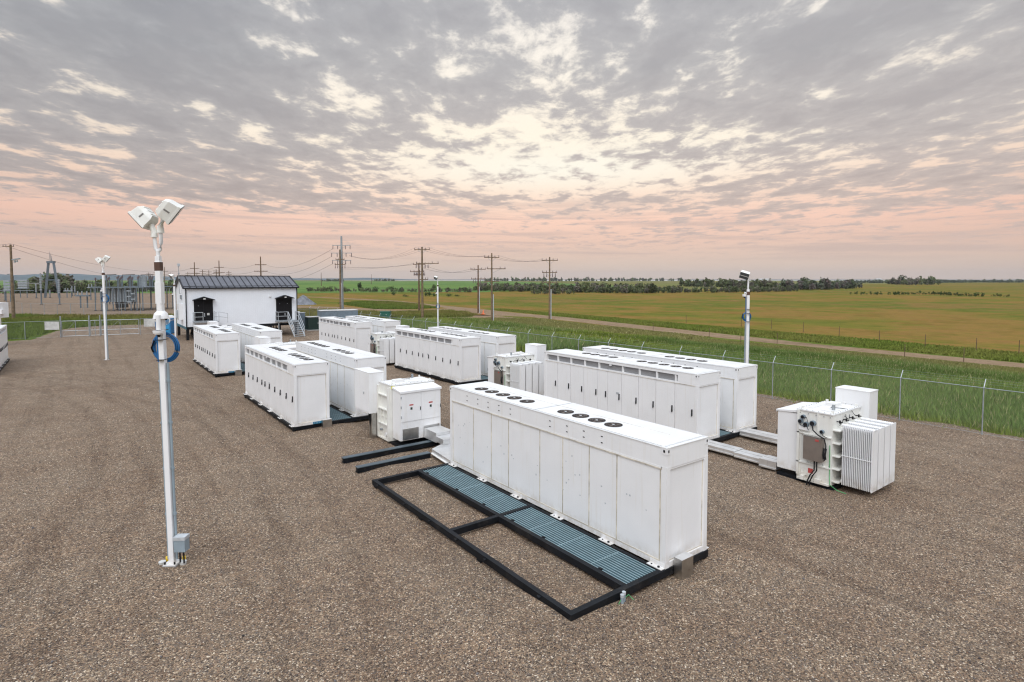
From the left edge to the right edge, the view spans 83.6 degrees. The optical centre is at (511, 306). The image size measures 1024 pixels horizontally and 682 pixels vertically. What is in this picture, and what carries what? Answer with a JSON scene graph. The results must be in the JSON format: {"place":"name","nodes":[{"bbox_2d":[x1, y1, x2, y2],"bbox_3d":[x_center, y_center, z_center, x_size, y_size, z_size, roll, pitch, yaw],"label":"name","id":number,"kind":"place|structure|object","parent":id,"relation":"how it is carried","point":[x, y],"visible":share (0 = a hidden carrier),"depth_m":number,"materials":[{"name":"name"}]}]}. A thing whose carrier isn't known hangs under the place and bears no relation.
{"place":"outdoors","nodes":[
{"label":"outdoors","id":0,"kind":"place"},
{"bbox_2d":[0,292,176,314],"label":"substation yard","id":1,"kind":"structure","parent":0,"point":[31,300],"depth_m":157.19,"materials":[{"name":"gravel"}]},
{"bbox_2d":[44,253,60,297],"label":"gantry tower","id":2,"kind":"structure","parent":1,"relation":"on","point":[47,275],"depth_m":214.90,"materials":[{"name":"metal"}]},
{"bbox_2d":[0,279,175,293],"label":"distant wood","id":3,"kind":"object","parent":1,"relation":"on","point":[82,285],"visible":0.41,"depth_m":297.37,"materials":[{"name":"green plant"}]},
{"bbox_2d":[9,303,176,314],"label":"chain link fence","id":4,"kind":"object","parent":1,"relation":"on","point":[70,309],"visible":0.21,"depth_m":109.20,"materials":[{"name":"metal"}]},
{"bbox_2d":[90,274,172,310],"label":"switchgear platform","id":5,"kind":"structure","parent":1,"relation":"on","point":[122,296],"depth_m":125.91,"materials":[{"name":"metal"}]},
{"bbox_2d":[99,315,138,335],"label":"swing gate","id":6,"kind":"structure","parent":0,"point":[100,328],"depth_m":69.80,"materials":[{"name":"metal"}]},
{"bbox_2d":[32,323,293,339],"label":"gravel apron","id":7,"kind":"object","parent":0,"point":[130,331],"visible":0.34,"depth_m":75.13,"materials":[{"name":"gravel"}]},
{"bbox_2d":[0,281,612,292],"bbox_3d":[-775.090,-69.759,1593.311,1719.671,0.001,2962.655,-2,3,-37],"label":"crop field","id":8,"kind":"structure","parent":0,"point":[380,285],"depth_m":644.96,"materials":[{"name":"plant"}]},
{"bbox_2d":[28,272,74,292],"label":"distant wood","id":9,"kind":"object","parent":8,"relation":"on","point":[66,277],"visible":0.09,"depth_m":313.32,"materials":[{"name":"green plant"}]},
{"bbox_2d":[306,286,472,291],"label":"distant wood","id":10,"kind":"object","parent":8,"relation":"on","point":[464,289],"visible":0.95,"depth_m":307.58,"materials":[{"name":"green plant"}]},
{"bbox_2d":[0,327,1023,681],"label":"gravel yard","id":11,"kind":"structure","parent":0,"point":[48,387],"depth_m":13.67,"materials":[{"name":"brown gravel"}]},
{"bbox_2d":[0,302,8,324],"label":"equipment cabinet","id":12,"kind":"object","parent":11,"relation":"on","point":[4,310],"visible":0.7,"depth_m":58.69,"materials":[{"name":"metal"}]},
{"bbox_2d":[0,359,9,370],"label":"steel skid","id":13,"kind":"object","parent":11,"relation":"on","point":[3,365],"visible":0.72,"depth_m":44.52,"materials":[{"name":"metal"}]},
{"bbox_2d":[0,325,9,366],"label":"battery container","id":14,"kind":"object","parent":13,"relation":"on","point":[4,357],"visible":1,"depth_m":45.50,"materials":[{"name":"metal"}]},
{"bbox_2d":[95,255,110,359],"bbox_3d":[-34.302,0.132,48.184,1.269,8.940,0.478,0,3,2],"label":"lamp pole","id":15,"kind":"object","parent":11,"relation":"on","point":[105,258],"visible":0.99,"depth_m":48.18,"materials":[{"name":"metal"}]},
{"bbox_2d":[128,199,189,566],"bbox_3d":[-8.226,1.883,13.466,1.268,8.783,0.491,0,3,2],"label":"lamp pole","id":16,"kind":"object","parent":11,"relation":"on","point":[167,211],"visible":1,"depth_m":13.49,"materials":[{"name":"metal"}]},
{"bbox_2d":[169,274,177,338],"bbox_3d":[-38.378,0.032,64.760,0.713,7.545,0.582,0,3,6],"label":"lamp pole","id":17,"kind":"object","parent":11,"relation":"on","point":[172,276],"visible":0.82,"depth_m":64.82,"materials":[{"name":"metal"}]},
{"bbox_2d":[193,360,244,377],"bbox_3d":[-21.752,4.588,44.975,4.610,0.346,9.550,-2,3,-37],"label":"steel skid","id":18,"kind":"object","parent":11,"relation":"on","point":[232,373],"visible":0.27,"depth_m":41.56,"materials":[{"name":"metal"}]},
{"bbox_2d":[193,324,240,373],"bbox_3d":[-22.813,3.058,44.004,1.835,2.814,9.456,-2,3,-37],"label":"battery container","id":19,"kind":"object","parent":18,"relation":"on","point":[216,349],"visible":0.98,"depth_m":40.65,"materials":[{"name":"metal"}]},
{"bbox_2d":[232,323,281,361],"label":"battery container","id":20,"kind":"object","parent":18,"relation":"on","point":[248,332],"visible":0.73,"depth_m":44.55,"materials":[{"name":"metal"}]},
{"bbox_2d":[175,263,304,339],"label":"switchgear building","id":21,"kind":"structure","parent":11,"relation":"on","point":[268,301],"depth_m":67.33,"materials":[{"name":"white metal"}]},
{"bbox_2d":[194,300,212,320],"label":"door","id":22,"kind":"structure","parent":21,"relation":"in","point":[205,306],"depth_m":64.71,"materials":[{"name":"black metal"}]},
{"bbox_2d":[276,298,291,319],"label":"door","id":23,"kind":"structure","parent":21,"relation":"in","point":[283,305],"depth_m":69.97,"materials":[{"name":"black metal"}]},
{"bbox_2d":[254,336,296,350],"bbox_3d":[-15.835,3.527,39.346,2.728,2.926,3.495,-2,3,-37],"label":"transformer","id":24,"kind":"object","parent":11,"relation":"on","point":[267,340],"visible":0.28,"depth_m":38.80,"materials":[{"name":"white metal"}]},
{"bbox_2d":[244,395,368,431],"bbox_3d":[-10.854,5.276,30.665,4.610,0.346,9.550,-2,3,-37],"label":"steel skid","id":25,"kind":"object","parent":11,"relation":"on","point":[337,416],"visible":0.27,"depth_m":27.42,"materials":[{"name":"metal"}]},
{"bbox_2d":[243,343,329,426],"bbox_3d":[-11.898,3.748,29.670,1.835,2.814,9.456,-2,3,-37],"label":"battery container","id":26,"kind":"object","parent":25,"relation":"on","point":[290,386],"visible":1,"depth_m":26.67,"materials":[{"name":"metal"}]},
{"bbox_2d":[246,355,249,393],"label":"door","id":27,"kind":"structure","parent":26,"relation":"in","point":[247,357],"depth_m":32.47,"materials":[{"name":"white paint"}]},
{"bbox_2d":[249,356,253,395],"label":"door","id":28,"kind":"structure","parent":26,"relation":"in","point":[251,360],"depth_m":31.73,"materials":[{"name":"white paint"}]},
{"bbox_2d":[254,358,258,399],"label":"door","id":29,"kind":"structure","parent":26,"relation":"in","point":[256,390],"depth_m":30.98,"materials":[{"name":"white paint"}]},
{"bbox_2d":[258,360,262,401],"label":"door","id":30,"kind":"structure","parent":26,"relation":"in","point":[260,367],"depth_m":30.20,"materials":[{"name":"white paint"}]},
{"bbox_2d":[266,364,270,407],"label":"door","id":31,"kind":"structure","parent":26,"relation":"in","point":[268,386],"depth_m":28.99,"materials":[{"name":"white paint"}]},
{"bbox_2d":[270,366,275,410],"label":"door","id":32,"kind":"structure","parent":26,"relation":"in","point":[272,369],"depth_m":28.25,"materials":[{"name":"white paint"}]},
{"bbox_2d":[276,368,281,414],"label":"door","id":33,"kind":"structure","parent":26,"relation":"in","point":[278,372],"depth_m":27.47,"materials":[{"name":"white paint"}]},
{"bbox_2d":[281,371,287,418],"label":"door","id":34,"kind":"structure","parent":26,"relation":"in","point":[283,374],"depth_m":26.70,"materials":[{"name":"white paint"}]},
{"bbox_2d":[287,373,293,422],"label":"door","id":35,"kind":"structure","parent":26,"relation":"in","point":[289,377],"depth_m":25.96,"materials":[{"name":"white paint"}]},
{"bbox_2d":[296,340,385,416],"bbox_3d":[-9.675,3.657,31.570,1.835,2.814,9.456,-2,3,-37],"label":"battery container","id":36,"kind":"object","parent":25,"relation":"on","point":[344,361],"visible":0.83,"depth_m":28.98,"materials":[{"name":"metal"}]},
{"bbox_2d":[368,325,409,363],"bbox_3d":[-10.008,3.102,46.819,3.008,3.056,3.055,-2,3,-37],"label":"transformer","id":37,"kind":"object","parent":11,"relation":"on","point":[381,343],"visible":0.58,"depth_m":45.77,"materials":[{"name":"white metal"}]},
{"bbox_2d":[341,440,438,463],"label":"steel beam","id":38,"kind":"structure","parent":11,"relation":"on","point":[382,452],"depth_m":22.18,"materials":[{"name":"metal"}]},
{"bbox_2d":[355,451,430,472],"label":"steel beam","id":39,"kind":"structure","parent":11,"relation":"on","point":[392,461],"depth_m":20.90,"materials":[{"name":"metal"}]},
{"bbox_2d":[354,367,441,445],"bbox_3d":[-4.895,4.221,24.931,2.728,2.926,3.495,-2,3,-37],"label":"transformer","id":40,"kind":"object","parent":11,"relation":"on","point":[402,411],"visible":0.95,"depth_m":23.95,"materials":[{"name":"white paint"}]},
{"bbox_2d":[401,392,420,421],"bbox_3d":[-4.121,4.084,23.358,0.905,1.150,0.045,-2,3,-37],"label":"door","id":41,"kind":"structure","parent":40,"relation":"in","point":[410,402],"depth_m":23.36,"materials":[{"name":"white paint"}]},
{"bbox_2d":[421,389,440,418],"bbox_3d":[-3.381,4.057,23.916,0.910,1.150,0.045,-2,3,-37],"label":"door","id":42,"kind":"structure","parent":40,"relation":"in","point":[430,400],"depth_m":23.90,"materials":[{"name":"white paint"}]},
{"bbox_2d":[424,425,449,462],"bbox_3d":[-2.662,5.344,22.354,1.619,0.510,3.420,-2,3,-37],"label":"cable tray","id":43,"kind":"object","parent":11,"relation":"on","point":[440,434],"visible":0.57,"depth_m":22.71,"materials":[{"name":"metal"}]},
{"bbox_2d":[394,365,487,384],"bbox_3d":[-4.384,4.749,41.626,4.610,0.346,9.550,-2,3,-37],"label":"steel skid","id":44,"kind":"object","parent":11,"relation":"on","point":[484,378],"visible":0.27,"depth_m":38.58,"materials":[{"name":"metal"}]},
{"bbox_2d":[395,328,480,381],"bbox_3d":[-5.522,3.214,40.772,1.835,2.814,9.456,-2,3,-37],"label":"battery container","id":45,"kind":"object","parent":44,"relation":"on","point":[454,357],"visible":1,"depth_m":38.74,"materials":[{"name":"metal"}]},
{"bbox_2d":[396,335,401,364],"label":"door","id":46,"kind":"structure","parent":45,"relation":"in","point":[398,338],"depth_m":43.61,"materials":[{"name":"white paint"}]},
{"bbox_2d":[401,336,407,365],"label":"door","id":47,"kind":"structure","parent":45,"relation":"in","point":[403,339],"depth_m":42.87,"materials":[{"name":"white paint"}]},
{"bbox_2d":[407,337,412,367],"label":"door","id":48,"kind":"structure","parent":45,"relation":"in","point":[409,340],"depth_m":42.12,"materials":[{"name":"white paint"}]},
{"bbox_2d":[413,338,419,368],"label":"door","id":49,"kind":"structure","parent":45,"relation":"in","point":[416,352],"depth_m":41.33,"materials":[{"name":"white paint"}]},
{"bbox_2d":[424,340,429,371],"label":"door","id":50,"kind":"structure","parent":45,"relation":"in","point":[426,343],"depth_m":40.06,"materials":[{"name":"white paint"}]},
{"bbox_2d":[430,341,436,373],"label":"door","id":51,"kind":"structure","parent":45,"relation":"in","point":[433,345],"depth_m":39.32,"materials":[{"name":"white paint"}]},
{"bbox_2d":[437,343,443,375],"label":"door","id":52,"kind":"structure","parent":45,"relation":"in","point":[440,347],"depth_m":38.56,"materials":[{"name":"white paint"}]},
{"bbox_2d":[444,344,451,377],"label":"door","id":53,"kind":"structure","parent":45,"relation":"in","point":[447,348],"depth_m":37.79,"materials":[{"name":"white paint"}]},
{"bbox_2d":[452,345,458,379],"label":"door","id":54,"kind":"structure","parent":45,"relation":"in","point":[455,349],"depth_m":37.03,"materials":[{"name":"white paint"}]},
{"bbox_2d":[428,326,515,375],"bbox_3d":[-3.192,3.142,42.266,1.835,2.814,9.456,-2,3,-37],"label":"battery container","id":55,"kind":"object","parent":44,"relation":"on","point":[493,343],"visible":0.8,"depth_m":39.09,"materials":[{"name":"metal"}]},
{"bbox_2d":[487,343,545,394],"bbox_3d":[0.436,3.755,33.257,3.008,3.056,3.055,-2,3,-37],"label":"transformer","id":56,"kind":"object","parent":11,"relation":"on","point":[521,370],"visible":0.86,"depth_m":32.30,"materials":[{"name":"white metal"}]},
{"bbox_2d":[372,462,707,620],"bbox_3d":[0.067,5.964,16.373,4.610,0.346,9.550,-2,3,-37],"label":"steel skid","id":57,"kind":"object","parent":11,"relation":"on","point":[618,570],"visible":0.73,"depth_m":14.66,"materials":[{"name":"metal"}]},
{"bbox_2d":[449,381,708,570],"bbox_3d":[1.264,4.351,17.154,1.835,2.814,9.456,-2,3,-37],"label":"battery container","id":58,"kind":"object","parent":57,"relation":"on","point":[638,487],"visible":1,"depth_m":14.95,"materials":[{"name":"white metal"}]},
{"bbox_2d":[674,552,692,580],"bbox_3d":[3.950,5.983,13.167,0.428,0.516,0.224,-2,3,-37],"label":"cable shroud","id":59,"kind":"object","parent":11,"relation":"on","point":[683,565],"visible":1,"depth_m":13.07,"materials":[{"name":"silver metal"}]},
{"bbox_2d":[711,427,756,441],"bbox_3d":[6.250,5.405,27.994,4.610,0.346,9.550,-2,3,-37],"label":"steel skid","id":60,"kind":"object","parent":11,"relation":"on","point":[725,435],"visible":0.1,"depth_m":24.38,"materials":[{"name":"metal"}]},
{"bbox_2d":[544,349,720,439],"bbox_3d":[5.185,3.872,27.095,1.835,2.814,9.456,-2,3,-37],"label":"battery container","id":61,"kind":"object","parent":60,"relation":"on","point":[683,397],"visible":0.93,"depth_m":25.34,"materials":[{"name":"metal"}]},
{"bbox_2d":[546,361,557,398],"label":"door","id":62,"kind":"structure","parent":61,"relation":"in","point":[551,367],"depth_m":29.90,"materials":[{"name":"white paint"}]},
{"bbox_2d":[558,363,570,401],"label":"door","id":63,"kind":"structure","parent":61,"relation":"in","point":[564,370],"depth_m":29.13,"materials":[{"name":"white paint"}]},
{"bbox_2d":[570,365,583,404],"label":"door","id":64,"kind":"structure","parent":61,"relation":"in","point":[577,372],"depth_m":28.37,"materials":[{"name":"white paint"}]},
{"bbox_2d":[584,367,597,408],"bbox_3d":[3.789,4.045,27.647,0.095,2.155,0.926,-2,3,-37],"label":"door","id":65,"kind":"structure","parent":61,"relation":"in","point":[590,375],"depth_m":27.62,"materials":[{"name":"white paint"}]},
{"bbox_2d":[598,370,607,410],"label":"door","id":66,"kind":"structure","parent":61,"relation":"in","point":[602,375],"depth_m":26.99,"materials":[{"name":"white paint"}]},
{"bbox_2d":[608,372,621,414],"bbox_3d":[4.724,4.105,26.412,0.095,2.155,0.826,-2,3,-37],"label":"door","id":67,"kind":"structure","parent":61,"relation":"in","point":[614,379],"depth_m":26.39,"materials":[{"name":"white paint"}]},
{"bbox_2d":[621,374,638,418],"bbox_3d":[5.279,4.140,25.679,0.095,2.155,0.966,-2,3,-37],"label":"door","id":68,"kind":"structure","parent":61,"relation":"in","point":[630,384],"depth_m":25.65,"materials":[{"name":"white paint"}]},
{"bbox_2d":[638,377,655,422],"bbox_3d":[5.864,4.177,24.907,0.095,2.155,0.926,-2,3,-37],"label":"door","id":69,"kind":"structure","parent":61,"relation":"in","point":[647,387],"depth_m":24.88,"materials":[{"name":"white paint"}]},
{"bbox_2d":[656,380,674,427],"bbox_3d":[6.447,4.214,24.138,0.095,2.155,0.956,-2,3,-37],"label":"door","id":70,"kind":"structure","parent":61,"relation":"in","point":[665,391],"depth_m":24.11,"materials":[{"name":"white paint"}]},
{"bbox_2d":[675,383,693,432],"bbox_3d":[7.032,4.251,23.365,0.095,2.155,0.936,-2,3,-37],"label":"door","id":71,"kind":"structure","parent":61,"relation":"in","point":[684,394],"depth_m":23.36,"materials":[{"name":"white paint"}]},
{"bbox_2d":[583,345,757,432],"bbox_3d":[7.434,3.791,28.777,1.835,2.814,9.456,-2,3,-37],"label":"battery container","id":72,"kind":"object","parent":60,"relation":"on","point":[738,394],"visible":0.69,"depth_m":25.20,"materials":[{"name":"metal"}]},
{"bbox_2d":[708,440,780,469],"bbox_3d":[8.672,5.547,21.733,0.920,0.283,3.260,-2,3,-37],"label":"cable tray","id":73,"kind":"object","parent":11,"relation":"on","point":[766,461],"visible":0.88,"depth_m":21.49,"materials":[{"name":"metal"}]},
{"bbox_2d":[739,270,750,363],"bbox_3d":[13.190,1.640,32.373,0.768,7.445,0.583,0,3,6],"label":"lamp pole","id":74,"kind":"object","parent":11,"relation":"on","point":[744,274],"visible":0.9,"depth_m":32.37,"materials":[{"name":"metal"}]},
{"bbox_2d":[740,428,777,443],"bbox_3d":[10.649,5.495,23.139,2.010,0.193,3.400,-2,3,-37],"label":"cable tray","id":75,"kind":"object","parent":11,"relation":"on","point":[761,435],"visible":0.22,"depth_m":24.07,"materials":[{"name":"metal"}]},
{"bbox_2d":[776,385,895,493],"bbox_3d":[11.143,4.413,19.579,3.008,3.056,3.055,-2,3,-37],"label":"transformer","id":76,"kind":"object","parent":11,"relation":"on","point":[846,437],"visible":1,"depth_m":18.76,"materials":[{"name":"white paint"}]},
{"bbox_2d":[0,273,1023,279],"bbox_3d":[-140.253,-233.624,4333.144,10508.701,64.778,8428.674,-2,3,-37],"label":"hills","id":77,"kind":"structure","parent":0,"point":[76,277],"depth_m":4976.23,"materials":[{"name":"plant"}]},
{"bbox_2d":[0,280,1023,289],"bbox_3d":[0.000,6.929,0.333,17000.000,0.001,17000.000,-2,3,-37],"label":"ground","id":78,"kind":"structure","parent":0,"point":[661,284],"depth_m":1267.64,"materials":[{"name":"plant"}]},
{"bbox_2d":[485,276,687,280],"bbox_3d":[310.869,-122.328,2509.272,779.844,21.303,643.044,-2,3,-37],"label":"distant wood","id":79,"kind":"object","parent":78,"relation":"on","point":[576,279],"visible":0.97,"depth_m":2344.19,"materials":[{"name":"green plant"}]},
{"bbox_2d":[838,278,1023,282],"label":"distant wood","id":80,"kind":"object","parent":78,"relation":"on","point":[951,281],"visible":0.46,"depth_m":1188.02,"materials":[{"name":"green plant"}]},
{"bbox_2d":[0,0,1023,279],"label":"sky","id":81,"kind":"structure","parent":0,"point":[666,139],"materials":[{"name":"grey"}]},
{"bbox_2d":[8,316,1023,437],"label":"green verge","id":82,"kind":"structure","parent":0,"point":[725,339],"depth_m":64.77,"materials":[{"name":"plant"}]},
{"bbox_2d":[2,244,20,317],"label":"utility pole","id":83,"kind":"object","parent":82,"relation":"on","point":[10,246],"visible":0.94,"depth_m":98.71,"materials":[{"name":"brown wood"}]},
{"bbox_2d":[1,321,60,339],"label":"chain link fence","id":84,"kind":"object","parent":82,"relation":"on","point":[54,325],"visible":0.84,"depth_m":66.60,"materials":[{"name":"metal"}]},
{"bbox_2d":[1,313,176,339],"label":"grass","id":85,"kind":"structure","parent":82,"relation":"on","point":[29,318],"depth_m":91.32,"materials":[{"name":"plant"}]},
{"bbox_2d":[335,249,344,308],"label":"utility pole","id":86,"kind":"object","parent":82,"relation":"on","point":[340,286],"visible":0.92,"depth_m":118.47,"materials":[{"name":"brown wood"}]},
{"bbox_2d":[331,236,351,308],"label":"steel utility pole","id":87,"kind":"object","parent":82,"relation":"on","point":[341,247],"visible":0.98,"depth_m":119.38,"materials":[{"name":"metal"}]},
{"bbox_2d":[298,307,477,318],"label":"wild grass","id":88,"kind":"structure","parent":82,"relation":"on","point":[430,313],"depth_m":109.53,"materials":[{"name":"plant"}]},
{"bbox_2d":[414,247,438,317],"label":"utility pole","id":89,"kind":"object","parent":82,"relation":"on","point":[422,298],"visible":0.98,"depth_m":96.15,"materials":[{"name":"brown wood"}]},
{"bbox_2d":[484,253,505,320],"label":"utility pole","id":90,"kind":"object","parent":82,"relation":"on","point":[492,298],"visible":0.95,"depth_m":91.32,"materials":[{"name":"brown wood"}]},
{"bbox_2d":[379,316,710,351],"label":"tall grass","id":91,"kind":"structure","parent":0,"point":[592,333],"depth_m":72.99,"materials":[{"name":"plant"}]},
{"bbox_2d":[165,283,1023,352],"bbox_3d":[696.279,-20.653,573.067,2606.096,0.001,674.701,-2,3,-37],"label":"meadow","id":92,"kind":"structure","parent":0,"point":[988,321],"depth_m":140.84,"materials":[{"name":"yellow plant"}]},
{"bbox_2d":[305,316,319,330],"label":"pad transformer","id":93,"kind":"object","parent":92,"relation":"on","point":[311,322],"visible":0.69,"depth_m":76.69,"materials":[{"name":"metal"}]},
{"bbox_2d":[317,309,357,317],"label":"equipment shed","id":94,"kind":"structure","parent":92,"relation":"on","point":[342,313],"depth_m":78.02,"materials":[{"name":"metal"}]},
{"bbox_2d":[338,300,435,308],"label":"wild grass","id":95,"kind":"structure","parent":92,"relation":"on","point":[375,304],"depth_m":145.87,"materials":[{"name":"plant"}]},
{"bbox_2d":[531,287,574,293],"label":"meadow brush","id":96,"kind":"object","parent":92,"relation":"on","point":[544,291],"visible":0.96,"depth_m":267.28,"materials":[{"name":"green plant"}]},
{"bbox_2d":[472,281,659,292],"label":"distant wood","id":97,"kind":"object","parent":92,"relation":"on","point":[586,287],"visible":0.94,"depth_m":304.45,"materials":[{"name":"green plant"}]},
{"bbox_2d":[309,307,1023,440],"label":"chain link fence","id":98,"kind":"object","parent":92,"relation":"on","point":[899,401],"visible":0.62,"depth_m":28.52,"materials":[{"name":"metal"}]},
{"bbox_2d":[631,284,798,292],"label":"distant wood","id":99,"kind":"object","parent":92,"relation":"on","point":[675,289],"visible":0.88,"depth_m":303.77,"materials":[{"name":"green plant"}]},
{"bbox_2d":[679,277,778,287],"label":"distant wood","id":100,"kind":"object","parent":92,"relation":"on","point":[707,282],"visible":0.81,"depth_m":508.30,"materials":[{"name":"green plant"}]},
{"bbox_2d":[778,277,862,289],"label":"distant wood","id":101,"kind":"object","parent":92,"relation":"on","point":[807,284],"visible":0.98,"depth_m":385.08,"materials":[{"name":"green plant"}]},
{"bbox_2d":[886,275,940,284],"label":"distant wood","id":102,"kind":"object","parent":92,"relation":"on","point":[930,280],"visible":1,"depth_m":725.81,"materials":[{"name":"green plant"}]},
{"bbox_2d":[850,290,1008,296],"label":"meadow brush","id":103,"kind":"object","parent":92,"relation":"on","point":[938,293],"visible":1,"depth_m":248.58,"materials":[{"name":"green plant"}]},
{"bbox_2d":[298,296,1023,367],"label":"road","id":104,"kind":"structure","parent":0,"point":[497,314],"depth_m":73.07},
{"bbox_2d":[470,265,485,312],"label":"utility pole","id":105,"kind":"object","parent":104,"relation":"on","point":[478,296],"visible":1,"depth_m":118.18,"materials":[{"name":"brown wood"}]},
{"bbox_2d":[542,257,557,318],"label":"utility pole","id":106,"kind":"object","parent":104,"relation":"on","point":[550,295],"visible":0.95,"depth_m":99.44,"materials":[{"name":"brown wood"}]},
{"bbox_2d":[486,308,1023,362],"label":"roadside verge","id":107,"kind":"structure","parent":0,"point":[808,342],"depth_m":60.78,"materials":[{"name":"plant"}]},
{"bbox_3d":[-14.849,4.095,55.199,4.610,0.346,9.550,-2,3,-37],"label":"steel skid","id":108,"kind":"object","parent":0,"visible":0},
{"bbox_2d":[319,316,371,351],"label":"battery container","id":109,"kind":"object","parent":108,"relation":"on","point":[351,333],"visible":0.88,"depth_m":52.03,"materials":[{"name":"metal"}]},
{"bbox_2d":[346,315,399,332],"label":"battery container","id":110,"kind":"object","parent":108,"relation":"on","point":[381,324],"visible":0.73,"depth_m":52.83,"materials":[{"name":"metal"}]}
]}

